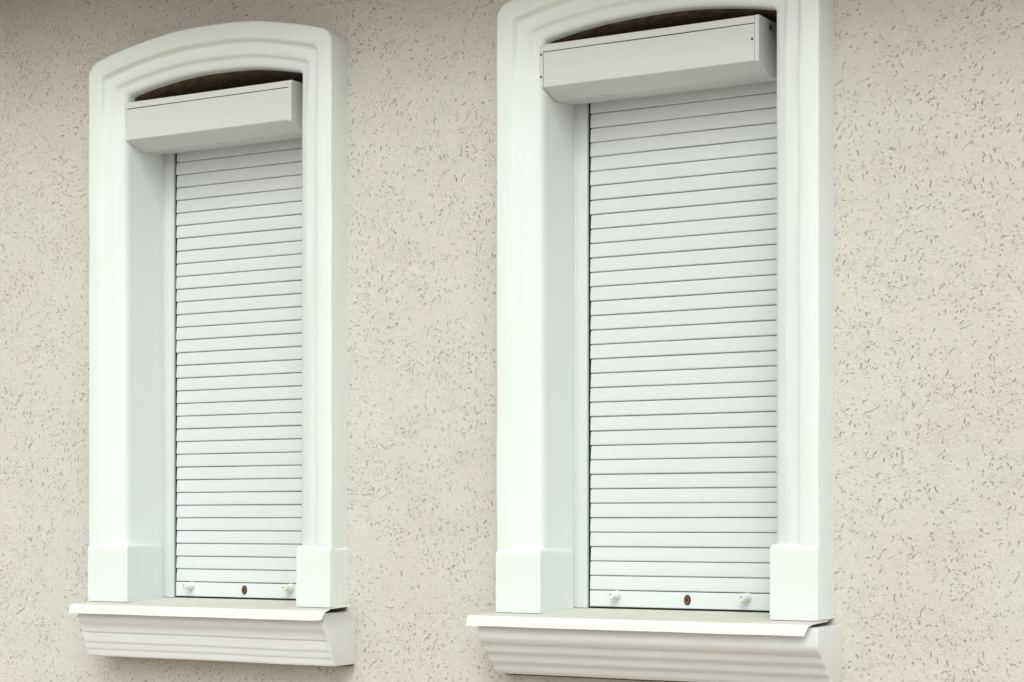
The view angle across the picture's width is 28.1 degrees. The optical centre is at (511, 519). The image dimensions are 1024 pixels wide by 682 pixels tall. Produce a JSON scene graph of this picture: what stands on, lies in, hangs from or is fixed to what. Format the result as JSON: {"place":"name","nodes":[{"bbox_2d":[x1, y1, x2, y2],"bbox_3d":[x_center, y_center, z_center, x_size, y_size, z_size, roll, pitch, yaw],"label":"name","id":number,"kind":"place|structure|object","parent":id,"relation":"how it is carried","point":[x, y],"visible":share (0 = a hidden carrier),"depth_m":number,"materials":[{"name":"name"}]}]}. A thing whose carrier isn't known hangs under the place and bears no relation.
{"place":"outdoors","nodes":[
{"label":"outdoors","id":0,"kind":"place"},
{"bbox_2d":[0,0,1023,681],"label":"house wall","id":1,"kind":"structure","parent":0,"point":[928,340],"depth_m":6.04,"materials":[{"name":"paint"}]},
{"bbox_2d":[69,21,355,666],"bbox_3d":[-0.879,-0.554,6.532,1.035,2.002,0.448,0,0,31],"label":"arched window","id":2,"kind":"structure","parent":1,"relation":"attached to","point":[128,609],"depth_m":6.51,"materials":[{"name":"white paint"}]},
{"bbox_2d":[124,80,302,600],"bbox_3d":[-0.895,-0.547,6.563,0.720,1.613,0.228,0,0,31],"label":"roller shutter","id":3,"kind":"object","parent":2,"relation":"in","point":[232,348],"visible":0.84,"depth_m":6.64,"materials":[{"name":"white metal"}]},
{"bbox_2d":[466,0,841,681],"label":"arched window","id":4,"kind":"structure","parent":1,"relation":"attached to","point":[536,622],"depth_m":5.69,"materials":[{"name":"white paint"}]},
{"bbox_2d":[539,14,776,612],"bbox_3d":[0.444,-0.547,5.749,0.720,1.613,0.228,0,0,31],"label":"roller shutter","id":5,"kind":"object","parent":4,"relation":"in","point":[675,317],"visible":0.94,"depth_m":5.80,"materials":[{"name":"white metal"}]}
]}

